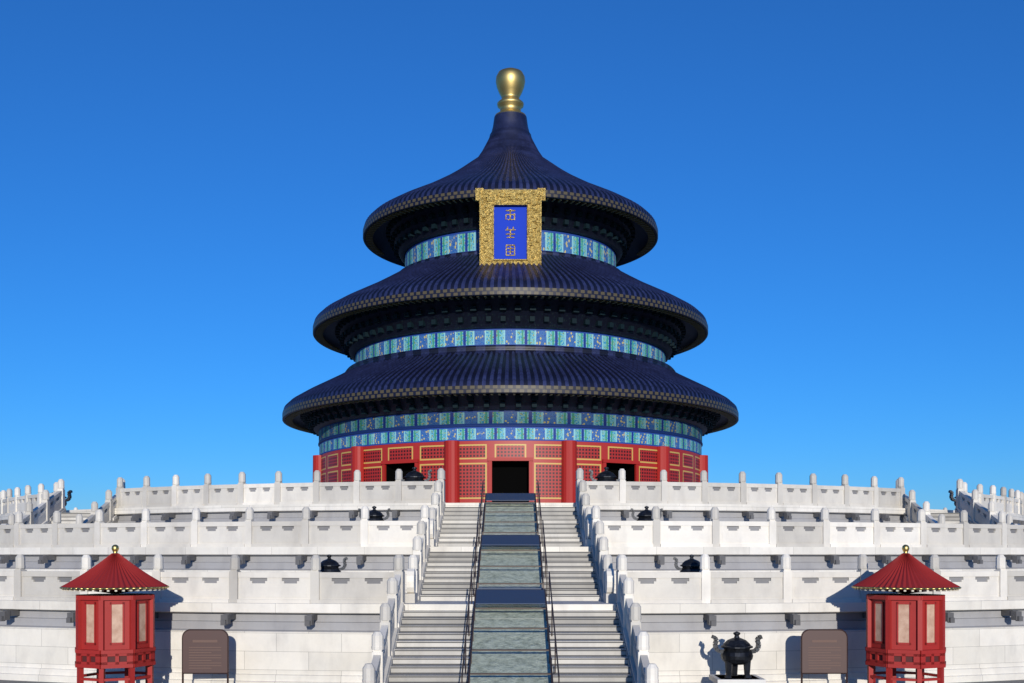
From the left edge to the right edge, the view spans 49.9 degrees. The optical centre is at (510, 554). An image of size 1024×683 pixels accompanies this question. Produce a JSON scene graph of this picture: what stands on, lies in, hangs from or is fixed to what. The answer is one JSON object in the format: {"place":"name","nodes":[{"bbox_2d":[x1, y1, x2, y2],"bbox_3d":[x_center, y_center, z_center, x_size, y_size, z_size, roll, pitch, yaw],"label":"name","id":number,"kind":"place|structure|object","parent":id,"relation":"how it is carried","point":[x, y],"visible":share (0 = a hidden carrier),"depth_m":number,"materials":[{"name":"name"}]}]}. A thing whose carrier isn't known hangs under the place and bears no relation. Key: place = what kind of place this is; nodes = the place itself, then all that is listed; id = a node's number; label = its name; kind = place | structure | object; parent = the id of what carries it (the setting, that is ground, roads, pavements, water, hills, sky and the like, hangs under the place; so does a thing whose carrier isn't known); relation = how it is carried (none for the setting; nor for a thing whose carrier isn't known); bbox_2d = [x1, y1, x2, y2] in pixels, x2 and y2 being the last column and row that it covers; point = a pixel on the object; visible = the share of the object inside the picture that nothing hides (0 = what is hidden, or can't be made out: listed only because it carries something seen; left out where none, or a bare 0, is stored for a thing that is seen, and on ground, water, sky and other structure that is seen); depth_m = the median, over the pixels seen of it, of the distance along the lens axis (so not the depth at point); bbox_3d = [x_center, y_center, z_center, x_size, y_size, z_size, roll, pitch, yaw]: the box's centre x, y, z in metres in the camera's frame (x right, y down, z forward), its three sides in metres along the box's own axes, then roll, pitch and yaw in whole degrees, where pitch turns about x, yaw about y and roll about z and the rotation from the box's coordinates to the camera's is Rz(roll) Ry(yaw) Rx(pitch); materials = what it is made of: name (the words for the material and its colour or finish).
{"place":"outdoors","nodes":[
{"label":"outdoors","id":0,"kind":"place"},
{"bbox_2d":[61,553,167,593],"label":"lantern roof","id":1,"kind":"structure","parent":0,"point":[114,570],"depth_m":30.73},
{"bbox_2d":[321,441,699,502],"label":"hall wall","id":2,"kind":"structure","parent":0,"point":[475,455],"depth_m":67.27,"materials":[{"name":"red wood"}]},
{"bbox_2d":[386,461,634,501],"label":"hall interior","id":3,"kind":"object","parent":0,"point":[510,476],"visible":0.07,"depth_m":67.56,"materials":[{"name":"black"}]},
{"bbox_2d":[0,680,1023,682],"bbox_3d":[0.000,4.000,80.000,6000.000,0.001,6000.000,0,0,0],"label":"ground","id":4,"kind":"structure","parent":0,"point":[1008,681],"depth_m":34.41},
{"bbox_2d":[75,593,155,682],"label":"lantern","id":5,"kind":"object","parent":4,"relation":"on","point":[115,630],"visible":1,"depth_m":30.57,"materials":[{"name":"wood"}]},
{"bbox_2d":[60,545,168,589],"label":"roof trim","id":6,"kind":"structure","parent":5,"relation":"on","point":[115,548],"depth_m":30.26,"materials":[{"name":"gold metal"}]},
{"bbox_2d":[62,588,166,591],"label":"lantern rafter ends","id":7,"kind":"object","parent":5,"relation":"on","point":[115,590],"visible":0.43,"depth_m":30.38,"materials":[{"name":"beige"}]},
{"bbox_2d":[182,629,228,682],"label":"sign","id":8,"kind":"object","parent":4,"relation":"on","point":[205,651],"visible":1,"depth_m":31.77,"materials":[{"name":"brown"}]},
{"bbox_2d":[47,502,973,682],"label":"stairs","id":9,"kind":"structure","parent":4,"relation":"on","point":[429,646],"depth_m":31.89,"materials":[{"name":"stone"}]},
{"bbox_2d":[475,493,544,603],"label":"ramp glass ends","id":10,"kind":"object","parent":9,"relation":"on","point":[510,596],"visible":0.93,"depth_m":34.27,"materials":[{"name":"blue glass"}]},
{"bbox_2d":[470,504,550,682],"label":"carved stone ramp","id":11,"kind":"structure","parent":9,"relation":"on","point":[510,661],"depth_m":31.38,"materials":[{"name":"stone"}]},
{"bbox_2d":[461,480,559,682],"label":"ramp frame","id":12,"kind":"object","parent":4,"relation":"on","point":[478,583],"visible":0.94,"depth_m":32.10,"materials":[{"name":"black metal"}]},
{"bbox_2d":[0,503,1023,682],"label":"terrace tiers","id":13,"kind":"object","parent":4,"relation":"on","point":[283,643],"visible":0.27,"depth_m":34.56,"materials":[{"name":"stone"}]},
{"bbox_2d":[52,490,72,505],"bbox_3d":[-25.600,-2.960,62.000,1.661,1.600,1.127,0,0,-30],"label":"incense burner","id":14,"kind":"object","parent":13,"relation":"on","point":[69,492],"visible":0.11,"depth_m":61.93,"materials":[{"name":"brown metal"}]},
{"bbox_2d":[311,554,347,571],"bbox_3d":[-5.700,0.515,34.600,1.090,1.050,0.740,0,0,30],"label":"incense burner","id":15,"kind":"object","parent":13,"relation":"on","point":[328,564],"visible":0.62,"depth_m":34.37,"materials":[{"name":"brown metal"}]},
{"bbox_2d":[358,506,390,520],"bbox_3d":[-5.200,-1.300,42.000,1.163,1.120,0.789,0,0,30],"label":"incense burner","id":16,"kind":"object","parent":13,"relation":"on","point":[375,514],"visible":0.58,"depth_m":41.79,"materials":[{"name":"brown metal"}]},
{"bbox_2d":[402,467,431,480],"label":"incense burner","id":17,"kind":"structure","parent":13,"relation":"on","point":[414,475],"depth_m":61.64,"materials":[{"name":"brown metal"}]},
{"bbox_2d":[313,440,707,502],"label":"columns","id":18,"kind":"structure","parent":13,"relation":"on","point":[568,468],"depth_m":66.43,"materials":[{"name":"red wood"}]},
{"bbox_2d":[318,410,702,454],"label":"painted beams","id":19,"kind":"structure","parent":18,"relation":"on","point":[498,425],"depth_m":67.53,"materials":[{"name":"teal paint"}]},
{"bbox_2d":[285,198,735,435],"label":"eave brackets","id":20,"kind":"object","parent":19,"relation":"on","point":[303,413],"visible":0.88,"depth_m":71.68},
{"bbox_2d":[284,198,736,444],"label":"hall eave undersides","id":21,"kind":"object","parent":19,"relation":"on","point":[510,313],"visible":0.45,"depth_m":70.52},
{"bbox_2d":[364,111,655,248],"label":"hall roof","id":22,"kind":"structure","parent":21,"relation":"on","point":[510,156],"depth_m":73.71,"materials":[{"name":"blue tile"}]},
{"bbox_2d":[496,68,524,114],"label":"finial","id":23,"kind":"object","parent":22,"relation":"on","point":[510,83],"visible":0.84,"depth_m":79.26,"materials":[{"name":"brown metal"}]},
{"bbox_2d":[355,328,664,362],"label":"painted beams","id":24,"kind":"structure","parent":21,"relation":"attached to","point":[510,336],"depth_m":69.85,"materials":[{"name":"teal paint"}]},
{"bbox_2d":[345,251,674,371],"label":"hall roof ridges","id":25,"kind":"object","parent":21,"relation":"attached to","point":[494,349],"visible":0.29,"depth_m":69.57,"materials":[{"name":"blue tile"}]},
{"bbox_2d":[283,351,737,410],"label":"hall roof","id":26,"kind":"structure","parent":21,"relation":"on","point":[511,368],"depth_m":66.73,"materials":[{"name":"blue tile"}]},
{"bbox_2d":[314,254,706,345],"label":"hall roof","id":27,"kind":"structure","parent":21,"relation":"on","point":[470,271],"depth_m":68.74,"materials":[{"name":"blue tile"}]},
{"bbox_2d":[475,188,545,264],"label":"name plaque","id":28,"kind":"object","parent":21,"relation":"attached to","point":[510,226],"visible":0.87,"depth_m":69.37,"materials":[{"name":"blue"}]},
{"bbox_2d":[282,385,738,432],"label":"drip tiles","id":29,"kind":"object","parent":21,"relation":"on","point":[481,389],"visible":0.56,"depth_m":65.22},
{"bbox_2d":[313,287,707,354],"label":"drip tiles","id":30,"kind":"object","parent":21,"relation":"on","point":[535,291],"visible":0.62,"depth_m":67.27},
{"bbox_2d":[405,230,615,266],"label":"painted beams","id":31,"kind":"structure","parent":21,"relation":"attached to","point":[468,241],"depth_m":73.77,"materials":[{"name":"teal paint"}]},
{"bbox_2d":[363,189,657,266],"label":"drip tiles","id":32,"kind":"object","parent":21,"relation":"on","point":[376,217],"visible":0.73,"depth_m":71.31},
{"bbox_2d":[0,468,1023,682],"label":"balustrades","id":33,"kind":"object","parent":13,"relation":"on","point":[42,507],"visible":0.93,"depth_m":40.03,"materials":[{"name":"stone"}]},
{"bbox_2d":[0,510,1023,625],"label":"drainage spouts","id":34,"kind":"object","parent":13,"relation":"on","point":[793,618],"visible":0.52,"depth_m":40.74,"materials":[{"name":"stone"}]},
{"bbox_2d":[589,467,618,480],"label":"incense burner","id":35,"kind":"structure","parent":13,"relation":"on","point":[605,475],"depth_m":61.64,"materials":[{"name":"brown metal"}]},
{"bbox_2d":[630,506,662,520],"bbox_3d":[5.200,-1.300,42.000,1.163,1.120,0.789,0,0,30],"label":"incense burner","id":36,"kind":"object","parent":13,"relation":"on","point":[645,514],"visible":0.56,"depth_m":41.79,"materials":[{"name":"brown metal"}]},
{"bbox_2d":[673,554,700,571],"bbox_3d":[5.700,0.515,34.600,1.090,1.050,0.740,0,0,30],"label":"incense burner","id":37,"kind":"object","parent":13,"relation":"on","point":[691,564],"visible":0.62,"depth_m":34.38,"materials":[{"name":"brown metal"}]},
{"bbox_2d":[948,490,968,505],"bbox_3d":[25.600,-2.960,62.000,1.661,1.600,1.127,0,0,-30],"label":"incense burner","id":38,"kind":"object","parent":13,"relation":"on","point":[951,492],"visible":0.12,"depth_m":61.93,"materials":[{"name":"brown metal"}]},
{"bbox_2d":[801,629,847,682],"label":"sign","id":39,"kind":"object","parent":4,"relation":"on","point":[824,651],"visible":1,"depth_m":31.77,"materials":[{"name":"brown"}]},
{"bbox_2d":[865,593,945,682],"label":"lantern","id":40,"kind":"object","parent":4,"relation":"on","point":[905,630],"visible":1,"depth_m":30.57,"materials":[{"name":"wood"}]},
{"bbox_2d":[852,544,960,589],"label":"trim","id":41,"kind":"structure","parent":40,"relation":"on","point":[905,548],"depth_m":30.27,"materials":[{"name":"gold metal"}]},
{"bbox_2d":[854,588,958,591],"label":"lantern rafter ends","id":42,"kind":"object","parent":40,"relation":"on","point":[905,590],"visible":0.48,"depth_m":30.38,"materials":[{"name":"beige"}]},
{"bbox_2d":[0,0,1023,509],"label":"sky","id":43,"kind":"structure","parent":0,"point":[836,187],"materials":[{"name":"blue"}]},
{"bbox_2d":[709,674,765,682],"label":"stone pedestal","id":44,"kind":"object","parent":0,"point":[720,678],"visible":1,"depth_m":30.90,"materials":[{"name":"white stone"}]},
{"bbox_2d":[711,631,762,677],"bbox_3d":[6.440,2.830,31.300,1.349,1.300,0.916,0,0,-30],"label":"incense burner","id":45,"kind":"object","parent":44,"relation":"on","point":[736,651],"visible":1,"depth_m":31.07,"materials":[{"name":"brown metal"}]},
{"bbox_2d":[853,553,959,593],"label":"lantern roof","id":46,"kind":"structure","parent":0,"point":[905,570],"depth_m":30.73,"materials":[{"name":"red metal"}]}
]}

